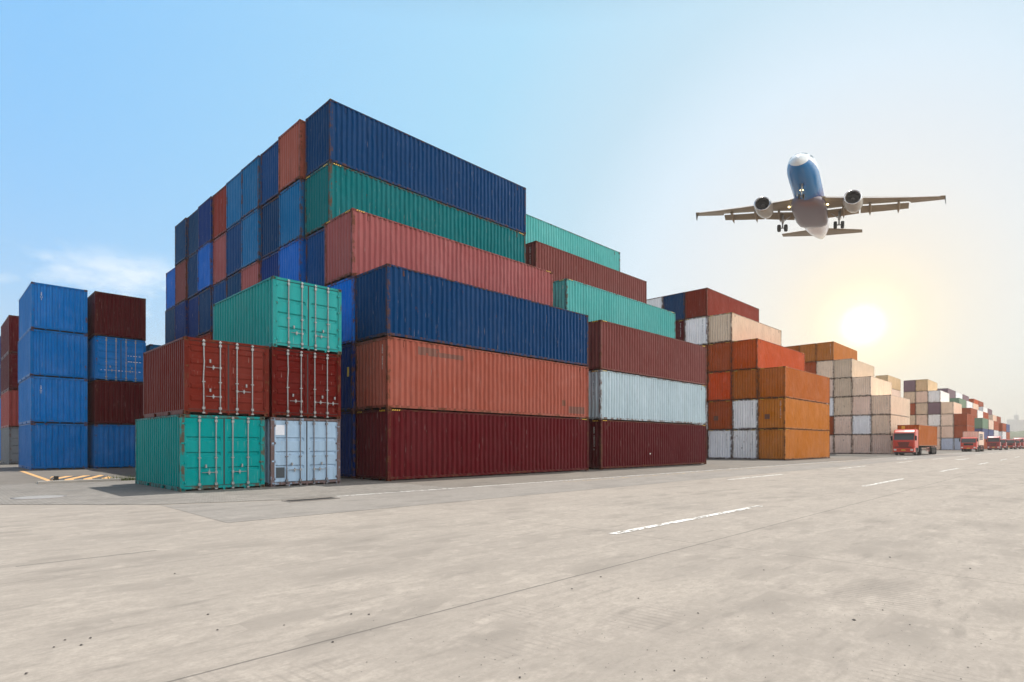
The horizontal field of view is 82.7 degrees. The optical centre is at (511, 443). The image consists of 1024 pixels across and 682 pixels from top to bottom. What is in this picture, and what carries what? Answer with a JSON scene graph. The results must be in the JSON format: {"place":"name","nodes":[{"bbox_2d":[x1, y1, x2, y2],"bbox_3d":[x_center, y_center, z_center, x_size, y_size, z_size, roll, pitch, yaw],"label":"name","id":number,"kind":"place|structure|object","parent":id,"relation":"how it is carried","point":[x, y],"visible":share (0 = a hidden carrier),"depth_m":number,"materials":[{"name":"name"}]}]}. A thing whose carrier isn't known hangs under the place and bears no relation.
{"place":"outdoors","nodes":[
{"label":"outdoors","id":0,"kind":"place"},
{"bbox_2d":[0,478,449,504],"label":"block pavement","id":1,"kind":"structure","parent":0,"point":[128,492],"depth_m":17.72,"materials":[{"name":"grey concrete"}]},
{"bbox_2d":[135,414,264,491],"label":"shipping container","id":2,"kind":"object","parent":1,"relation":"on","point":[181,452],"visible":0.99,"depth_m":19.07,"materials":[{"name":"metal"}]},
{"bbox_2d":[181,416,222,489],"bbox_3d":[-9.812,0.278,18.483,0.134,2.349,1.255,0,0,45],"label":"door","id":3,"kind":"structure","parent":2,"relation":"in","point":[203,443],"depth_m":18.51,"materials":[{"name":"paint"}]},
{"bbox_2d":[143,336,268,417],"bbox_3d":[-10.926,-2.145,20.656,4.801,2.410,2.646,0,0,45],"label":"shipping container","id":4,"kind":"object","parent":2,"relation":"on","point":[187,375],"visible":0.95,"depth_m":19.13,"materials":[{"name":"metal"}]},
{"bbox_2d":[185,339,227,413],"bbox_3d":[-9.711,-2.147,18.549,0.111,2.349,1.269,0,0,45],"label":"door","id":5,"kind":"structure","parent":4,"relation":"in","point":[208,362],"depth_m":18.59,"materials":[{"name":"paint"}]},
{"bbox_2d":[229,343,267,414],"bbox_3d":[-8.802,-2.147,19.471,0.111,2.349,1.269,0,0,45],"label":"door","id":6,"kind":"structure","parent":4,"relation":"in","point":[247,390],"depth_m":19.45,"materials":[{"name":"paint"}]},
{"bbox_2d":[225,417,263,487],"bbox_3d":[-8.913,0.278,19.394,0.134,2.349,1.255,0,0,45],"label":"door","id":7,"kind":"structure","parent":2,"relation":"in","point":[243,442],"depth_m":19.39,"materials":[{"name":"paint"}]},
{"bbox_2d":[265,417,340,486],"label":"shipping container","id":8,"kind":"object","parent":1,"relation":"on","point":[301,451],"visible":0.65,"depth_m":20.80,"materials":[{"name":"metal"}]},
{"bbox_2d":[272,418,305,485],"bbox_3d":[-7.823,0.278,20.472,0.140,2.349,1.259,0,0,45],"label":"door","id":9,"kind":"structure","parent":8,"relation":"in","point":[290,436],"depth_m":20.52,"materials":[{"name":"paint"}]},
{"bbox_2d":[265,347,340,418],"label":"shipping container","id":10,"kind":"object","parent":8,"relation":"on","point":[304,384],"visible":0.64,"depth_m":20.91,"materials":[{"name":"metal"}]},
{"bbox_2d":[213,276,341,354],"bbox_3d":[-9.391,-4.585,23.018,5.913,2.440,2.606,0,0,45],"label":"shipping container","id":11,"kind":"object","parent":10,"relation":"on","point":[275,311],"visible":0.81,"depth_m":21.14,"materials":[{"name":"metal"}]},
{"bbox_2d":[274,279,307,348],"bbox_3d":[-7.785,-4.588,20.540,0.147,2.379,1.250,0,0,45],"label":"door","id":12,"kind":"structure","parent":11,"relation":"in","point":[292,298],"depth_m":20.59,"materials":[{"name":"paint"}]},
{"bbox_2d":[309,285,340,351],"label":"door","id":13,"kind":"structure","parent":11,"relation":"in","point":[323,304],"depth_m":21.43,"materials":[{"name":"paint"}]},
{"bbox_2d":[273,349,306,416],"bbox_3d":[-7.795,-2.147,20.493,0.131,2.349,1.250,0,0,45],"label":"door","id":14,"kind":"structure","parent":10,"relation":"in","point":[291,367],"depth_m":20.54,"materials":[{"name":"paint"}]},
{"bbox_2d":[308,352,339,417],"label":"door","id":15,"kind":"structure","parent":10,"relation":"in","point":[322,370],"depth_m":21.38,"materials":[{"name":"paint"}]},
{"bbox_2d":[307,419,339,483],"bbox_3d":[-6.921,0.278,21.387,0.140,2.349,1.259,0,0,45],"label":"door","id":16,"kind":"structure","parent":8,"relation":"in","point":[322,442],"depth_m":21.37,"materials":[{"name":"paint"}]},
{"bbox_2d":[0,448,1018,487],"bbox_3d":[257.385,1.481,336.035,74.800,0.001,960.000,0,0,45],"label":"yard surface","id":17,"kind":"object","parent":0,"point":[10,473],"visible":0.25,"depth_m":30.24,"materials":[{"name":"concrete"}]},
{"bbox_2d":[1,427,18,463],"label":"shipping container","id":18,"kind":"object","parent":17,"relation":"on","point":[9,445],"visible":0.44,"depth_m":42.64,"materials":[{"name":"metal"}]},
{"bbox_2d":[1,390,18,428],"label":"shipping container","id":19,"kind":"object","parent":18,"relation":"on","point":[9,408],"visible":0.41,"depth_m":42.62,"materials":[{"name":"metal"}]},
{"bbox_2d":[1,353,17,393],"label":"shipping container","id":20,"kind":"object","parent":19,"relation":"on","point":[9,371],"visible":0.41,"depth_m":42.63,"materials":[{"name":"metal"}]},
{"bbox_2d":[1,315,18,359],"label":"shipping container","id":21,"kind":"object","parent":20,"relation":"on","point":[9,334],"visible":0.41,"depth_m":42.62,"materials":[{"name":"metal"}]},
{"bbox_2d":[19,423,87,469],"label":"shipping container","id":22,"kind":"object","parent":17,"relation":"on","point":[49,446],"visible":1,"depth_m":34.27,"materials":[{"name":"metal"}]},
{"bbox_2d":[18,376,87,424],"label":"shipping container","id":23,"kind":"object","parent":22,"relation":"on","point":[53,400],"visible":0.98,"depth_m":34.28,"materials":[{"name":"metal"}]},
{"bbox_2d":[18,329,87,382],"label":"shipping container","id":24,"kind":"object","parent":23,"relation":"on","point":[43,353],"visible":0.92,"depth_m":34.25,"materials":[{"name":"metal"}]},
{"bbox_2d":[19,281,87,339],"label":"shipping container","id":25,"kind":"object","parent":24,"relation":"on","point":[47,307],"visible":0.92,"depth_m":34.28,"materials":[{"name":"metal"}]},
{"bbox_2d":[87,424,134,468],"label":"shipping container","id":26,"kind":"object","parent":17,"relation":"on","point":[110,446],"visible":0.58,"depth_m":35.87,"materials":[{"name":"metal"}]},
{"bbox_2d":[87,380,142,424],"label":"shipping container","id":27,"kind":"object","parent":26,"relation":"on","point":[114,403],"visible":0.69,"depth_m":35.93,"materials":[{"name":"metal"}]},
{"bbox_2d":[87,336,145,382],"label":"shipping container","id":28,"kind":"object","parent":27,"relation":"on","point":[114,359],"visible":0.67,"depth_m":35.97,"materials":[{"name":"metal"}]},
{"bbox_2d":[96,337,120,380],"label":"door","id":29,"kind":"structure","parent":28,"relation":"in","point":[109,350],"depth_m":35.60,"materials":[{"name":"paint"}]},
{"bbox_2d":[87,291,145,340],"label":"shipping container","id":30,"kind":"object","parent":28,"relation":"on","point":[115,315],"visible":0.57,"depth_m":36.04,"materials":[{"name":"metal"}]},
{"bbox_2d":[121,339,144,381],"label":"door","id":31,"kind":"structure","parent":28,"relation":"in","point":[129,349],"depth_m":36.45,"materials":[{"name":"paint"}]},
{"bbox_2d":[340,411,355,478],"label":"shipping container","id":32,"kind":"object","parent":17,"relation":"on","point":[348,445],"visible":0.07,"depth_m":25.16,"materials":[{"name":"metal"}]},
{"bbox_2d":[341,343,367,411],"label":"shipping container","id":33,"kind":"object","parent":32,"relation":"on","point":[348,379],"visible":0.07,"depth_m":25.09,"materials":[{"name":"metal"}]},
{"bbox_2d":[325,276,355,345],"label":"shipping container","id":34,"kind":"object","parent":33,"relation":"on","point":[346,286],"visible":0.08,"depth_m":25.28,"materials":[{"name":"metal"}]},
{"bbox_2d":[324,208,552,305],"bbox_3d":[-3.070,-8.645,30.375,2.449,2.884,13.148,0,0,45],"label":"shipping container","id":35,"kind":"object","parent":34,"relation":"on","point":[357,242],"visible":0.66,"depth_m":27.31,"materials":[{"name":"metal"}]},
{"bbox_2d":[355,409,588,480],"bbox_3d":[-1.200,0.043,28.691,2.449,2.884,13.148,0,0,45],"label":"shipping container","id":36,"kind":"object","parent":17,"relation":"on","point":[393,444],"visible":1,"depth_m":25.98,"materials":[{"name":"metal"}]},
{"bbox_2d":[356,336,588,418],"bbox_3d":[-1.198,-2.853,28.692,2.449,2.884,13.148,0,0,45],"label":"shipping container","id":37,"kind":"object","parent":36,"relation":"on","point":[398,373],"visible":0.98,"depth_m":25.98,"materials":[{"name":"metal"}]},
{"bbox_2d":[355,263,588,366],"bbox_3d":[-1.210,-5.749,28.679,2.449,2.884,13.147,0,0,45],"label":"shipping container","id":38,"kind":"object","parent":37,"relation":"on","point":[391,300],"visible":0.9,"depth_m":25.97,"materials":[{"name":"metal"}]},
{"bbox_2d":[589,420,706,469],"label":"shipping container","id":39,"kind":"object","parent":17,"relation":"on","point":[618,444],"visible":0.87,"depth_m":36.89,"materials":[{"name":"metal"}]},
{"bbox_2d":[578,370,705,424],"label":"shipping container","id":40,"kind":"object","parent":39,"relation":"on","point":[616,396],"visible":0.86,"depth_m":37.02,"materials":[{"name":"metal"}]},
{"bbox_2d":[588,320,705,385],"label":"shipping container","id":41,"kind":"object","parent":40,"relation":"on","point":[615,347],"visible":0.75,"depth_m":36.89,"materials":[{"name":"metal"}]},
{"bbox_2d":[706,430,707,458],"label":"shipping container","id":42,"kind":"object","parent":17,"relation":"on","point":[706,444],"visible":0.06,"depth_m":59.08,"materials":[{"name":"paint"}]},
{"bbox_2d":[694,402,707,429],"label":"shipping container","id":43,"kind":"object","parent":42,"relation":"on","point":[706,416],"visible":0.08,"depth_m":59.09,"materials":[{"name":"metal"}]},
{"bbox_2d":[706,373,710,401],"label":"shipping container","id":44,"kind":"object","parent":43,"relation":"on","point":[707,387],"visible":0.04,"depth_m":59.07,"materials":[{"name":"metal"}]},
{"bbox_2d":[702,345,707,372],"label":"shipping container","id":45,"kind":"object","parent":44,"relation":"on","point":[706,358],"visible":0.09,"depth_m":59.10,"materials":[{"name":"metal"}]},
{"bbox_2d":[685,316,707,344],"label":"shipping container","id":46,"kind":"object","parent":45,"relation":"on","point":[696,330],"visible":0.41,"depth_m":59.78,"materials":[{"name":"metal"}]},
{"bbox_2d":[685,288,758,321],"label":"shipping container","id":47,"kind":"object","parent":46,"relation":"on","point":[702,302],"visible":0.6,"depth_m":60.52,"materials":[{"name":"metal"}]},
{"bbox_2d":[708,430,731,458],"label":"shipping container","id":48,"kind":"object","parent":17,"relation":"on","point":[719,444],"visible":0.43,"depth_m":58.12,"materials":[{"name":"metal"}]},
{"bbox_2d":[708,400,739,429],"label":"shipping container","id":49,"kind":"object","parent":48,"relation":"on","point":[720,415],"visible":0.37,"depth_m":58.09,"materials":[{"name":"metal"}]},
{"bbox_2d":[708,371,731,401],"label":"shipping container","id":50,"kind":"object","parent":49,"relation":"on","point":[719,386],"visible":0.33,"depth_m":58.17,"materials":[{"name":"metal"}]},
{"bbox_2d":[708,341,731,372],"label":"shipping container","id":51,"kind":"object","parent":50,"relation":"on","point":[719,357],"visible":0.36,"depth_m":58.10,"materials":[{"name":"metal"}]},
{"bbox_2d":[708,312,780,345],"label":"shipping container","id":52,"kind":"object","parent":51,"relation":"on","point":[727,327],"visible":0.74,"depth_m":58.75,"materials":[{"name":"metal"}]},
{"bbox_2d":[732,429,757,459],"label":"shipping container","id":53,"kind":"object","parent":17,"relation":"on","point":[744,444],"visible":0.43,"depth_m":56.28,"materials":[{"name":"metal"}]},
{"bbox_2d":[733,399,757,429],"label":"shipping container","id":54,"kind":"object","parent":53,"relation":"on","point":[745,414],"visible":0.35,"depth_m":56.37,"materials":[{"name":"metal"}]},
{"bbox_2d":[732,369,758,399],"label":"shipping container","id":55,"kind":"object","parent":54,"relation":"on","point":[745,384],"visible":0.3,"depth_m":56.27,"materials":[{"name":"metal"}]},
{"bbox_2d":[732,338,804,370],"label":"shipping container","id":56,"kind":"object","parent":55,"relation":"on","point":[756,353],"visible":0.74,"depth_m":56.96,"materials":[{"name":"metal"}]},
{"bbox_2d":[758,429,829,459],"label":"shipping container","id":57,"kind":"object","parent":17,"relation":"on","point":[781,444],"visible":0.99,"depth_m":55.35,"materials":[{"name":"metal"}]},
{"bbox_2d":[758,397,829,430],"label":"shipping container","id":58,"kind":"object","parent":57,"relation":"on","point":[783,413],"visible":0.98,"depth_m":55.33,"materials":[{"name":"metal"}]},
{"bbox_2d":[758,366,829,403],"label":"shipping container","id":59,"kind":"object","parent":58,"relation":"on","point":[783,382],"visible":0.96,"depth_m":55.35,"materials":[{"name":"metal"}]},
{"bbox_2d":[834,435,852,453],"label":"shipping container","id":60,"kind":"object","parent":17,"relation":"on","point":[842,443],"visible":0.54,"depth_m":88.96,"materials":[{"name":"metal"}]},
{"bbox_2d":[834,416,856,434],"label":"shipping container","id":61,"kind":"object","parent":60,"relation":"on","point":[842,425],"visible":0.4,"depth_m":89.13,"materials":[{"name":"metal"}]},
{"bbox_2d":[834,397,854,415],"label":"shipping container","id":62,"kind":"object","parent":61,"relation":"on","point":[842,406],"visible":0.38,"depth_m":89.11,"materials":[{"name":"metal"}]},
{"bbox_2d":[834,377,852,396],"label":"shipping container","id":63,"kind":"object","parent":62,"relation":"on","point":[842,387],"visible":0.48,"depth_m":89.11,"materials":[{"name":"metal"}]},
{"bbox_2d":[834,358,873,378],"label":"shipping container","id":64,"kind":"object","parent":63,"relation":"on","point":[848,368],"visible":0.78,"depth_m":89.64,"materials":[{"name":"metal"}]},
{"bbox_2d":[852,435,871,453],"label":"shipping container","id":65,"kind":"object","parent":17,"relation":"on","point":[861,444],"visible":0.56,"depth_m":87.36,"materials":[{"name":"metal"}]},
{"bbox_2d":[852,415,879,434],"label":"shipping container","id":66,"kind":"object","parent":65,"relation":"on","point":[861,424],"visible":0.46,"depth_m":87.35,"materials":[{"name":"metal"}]},
{"bbox_2d":[852,396,871,415],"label":"shipping container","id":67,"kind":"object","parent":66,"relation":"on","point":[861,405],"visible":0.5,"depth_m":87.29,"materials":[{"name":"metal"}]},
{"bbox_2d":[852,376,891,395],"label":"shipping container","id":68,"kind":"object","parent":67,"relation":"on","point":[867,386],"visible":0.9,"depth_m":87.86,"materials":[{"name":"metal"}]},
{"bbox_2d":[871,434,894,453],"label":"shipping container","id":69,"kind":"object","parent":17,"relation":"on","point":[882,444],"visible":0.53,"depth_m":85.48,"materials":[{"name":"metal"}]},
{"bbox_2d":[872,414,909,434],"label":"shipping container","id":70,"kind":"object","parent":69,"relation":"on","point":[884,424],"visible":0.8,"depth_m":85.86,"materials":[{"name":"metal"}]},
{"bbox_2d":[872,395,909,416],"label":"shipping container","id":71,"kind":"object","parent":70,"relation":"on","point":[889,405],"visible":0.98,"depth_m":86.13,"materials":[{"name":"metal"}]},
{"bbox_2d":[891,429,921,454],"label":"truck","id":72,"kind":"object","parent":17,"relation":"on","point":[905,441],"visible":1,"depth_m":76.62,"materials":[{"name":"red metal"}]},
{"bbox_2d":[0,450,1023,681],"bbox_3d":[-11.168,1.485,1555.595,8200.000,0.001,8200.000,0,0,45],"label":"ground","id":73,"kind":"structure","parent":0,"point":[278,599],"depth_m":6.07,"materials":[{"name":"concrete"}]},
{"bbox_2d":[0,0,1023,423],"label":"sky","id":74,"kind":"structure","parent":0,"point":[620,122],"materials":[{"name":"blue"}]},
{"bbox_2d":[162,449,1023,522],"bbox_3d":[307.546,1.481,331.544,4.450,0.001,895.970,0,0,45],"label":"lane surface","id":75,"kind":"object","parent":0,"point":[229,512],"visible":1,"depth_m":17.07,"materials":[{"name":"concrete"}]},
{"bbox_2d":[696,153,945,238],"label":"airliner","id":76,"kind":"object","parent":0,"point":[809,204],"visible":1,"depth_m":86.67,"materials":[{"name":"paint"}]},
{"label":"shipping container","id":77,"kind":"object","parent":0,"visible":0},
{"bbox_2d":[553,278,674,338],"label":"shipping container","id":78,"kind":"object","parent":77,"relation":"on","point":[594,303],"visible":0.42,"depth_m":38.78,"materials":[{"name":"metal"}]},
{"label":"shipping container","id":79,"kind":"object","parent":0,"visible":0},
{"bbox_2d":[526,241,646,303],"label":"shipping container","id":80,"kind":"object","parent":79,"relation":"on","point":[559,264],"visible":0.45,"depth_m":40.72,"materials":[{"name":"metal"}]},
{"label":"shipping container","id":81,"kind":"object","parent":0,"visible":0},
{"bbox_2d":[526,214,619,270],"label":"shipping container","id":82,"kind":"object","parent":81,"relation":"on","point":[541,231],"visible":0.3,"depth_m":43.66,"materials":[{"name":"metal"}]},
{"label":"shipping container","id":83,"kind":"object","parent":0,"visible":0},
{"bbox_2d":[305,228,324,285],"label":"shipping container","id":84,"kind":"object","parent":83,"relation":"on","point":[315,258],"visible":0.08,"depth_m":27.73,"materials":[{"name":"metal"}]},
{"bbox_2d":[305,161,525,263],"bbox_3d":[-4.634,-11.541,32.246,2.449,2.884,13.147,0,0,45],"label":"shipping container","id":85,"kind":"object","parent":84,"relation":"on","point":[333,190],"visible":0.52,"depth_m":29.34,"materials":[{"name":"metal"}]},
{"bbox_2d":[305,98,525,233],"bbox_3d":[-4.609,-14.437,32.272,2.449,2.884,13.147,0,0,45],"label":"shipping container","id":86,"kind":"object","parent":85,"relation":"on","point":[338,133],"visible":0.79,"depth_m":29.80,"materials":[{"name":"metal"}]},
{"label":"shipping container","id":87,"kind":"object","parent":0,"visible":0},
{"bbox_2d":[278,238,305,282],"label":"shipping container","id":88,"kind":"object","parent":87,"relation":"on","point":[291,260],"visible":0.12,"depth_m":29.03,"materials":[{"name":"metal"}]},
{"bbox_2d":[279,178,305,248],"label":"shipping container","id":89,"kind":"object","parent":88,"relation":"on","point":[292,213],"visible":0.23,"depth_m":29.09,"materials":[{"name":"metal"}]},
{"bbox_2d":[278,119,305,192],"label":"shipping container","id":90,"kind":"object","parent":89,"relation":"on","point":[291,154],"visible":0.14,"depth_m":29.04,"materials":[{"name":"metal"}]},
{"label":"shipping container","id":91,"kind":"object","parent":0,"visible":0},
{"bbox_2d":[260,251,277,281],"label":"shipping container","id":92,"kind":"object","parent":91,"relation":"on","point":[268,266],"visible":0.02,"depth_m":31.16,"materials":[{"name":"metal"}]},
{"bbox_2d":[261,195,278,258],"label":"shipping container","id":93,"kind":"object","parent":92,"relation":"on","point":[270,228],"visible":0.15,"depth_m":31.19,"materials":[{"name":"metal"}]},
{"bbox_2d":[260,140,278,206],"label":"shipping container","id":94,"kind":"object","parent":93,"relation":"on","point":[269,174],"visible":0.16,"depth_m":31.17,"materials":[{"name":"metal"}]},
{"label":"shipping container","id":95,"kind":"object","parent":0,"visible":0},
{"bbox_2d":[241,260,259,290],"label":"shipping container","id":96,"kind":"object","parent":95,"relation":"on","point":[250,275],"visible":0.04,"depth_m":32.75,"materials":[{"name":"metal"}]},
{"bbox_2d":[241,208,260,268],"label":"shipping container","id":97,"kind":"object","parent":96,"relation":"on","point":[250,238],"visible":0.16,"depth_m":32.76,"materials":[{"name":"metal"}]},
{"bbox_2d":[241,155,260,218],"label":"shipping container","id":98,"kind":"object","parent":97,"relation":"on","point":[251,187],"visible":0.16,"depth_m":32.77,"materials":[{"name":"metal"}]},
{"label":"shipping container","id":99,"kind":"object","parent":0,"visible":0},
{"bbox_2d":[226,271,240,297],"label":"shipping container","id":100,"kind":"object","parent":99,"relation":"on","point":[233,284],"visible":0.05,"depth_m":34.69,"materials":[{"name":"metal"}]},
{"bbox_2d":[226,221,240,277],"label":"shipping container","id":101,"kind":"object","parent":100,"relation":"on","point":[233,250],"visible":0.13,"depth_m":34.68,"materials":[{"name":"metal"}]},
{"bbox_2d":[226,171,240,229],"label":"shipping container","id":102,"kind":"object","parent":101,"relation":"on","point":[233,201],"visible":0.17,"depth_m":34.69,"materials":[{"name":"metal"}]},
{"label":"shipping container","id":103,"kind":"object","parent":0,"visible":0},
{"bbox_2d":[198,332,212,339],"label":"shipping container","id":104,"kind":"object","parent":103,"relation":"on","point":[209,335],"visible":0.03,"depth_m":37.72,"materials":[{"name":"metal"}]},
{"bbox_2d":[198,287,212,336],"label":"shipping container","id":105,"kind":"object","parent":104,"relation":"on","point":[204,311],"visible":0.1,"depth_m":38.07,"materials":[{"name":"metal"}]},
{"bbox_2d":[197,241,212,292],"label":"shipping container","id":106,"kind":"object","parent":105,"relation":"on","point":[205,267],"visible":0.16,"depth_m":38.02,"materials":[{"name":"metal"}]},
{"bbox_2d":[198,196,212,249],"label":"shipping container","id":107,"kind":"object","parent":106,"relation":"on","point":[205,222],"visible":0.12,"depth_m":38.05,"materials":[{"name":"metal"}]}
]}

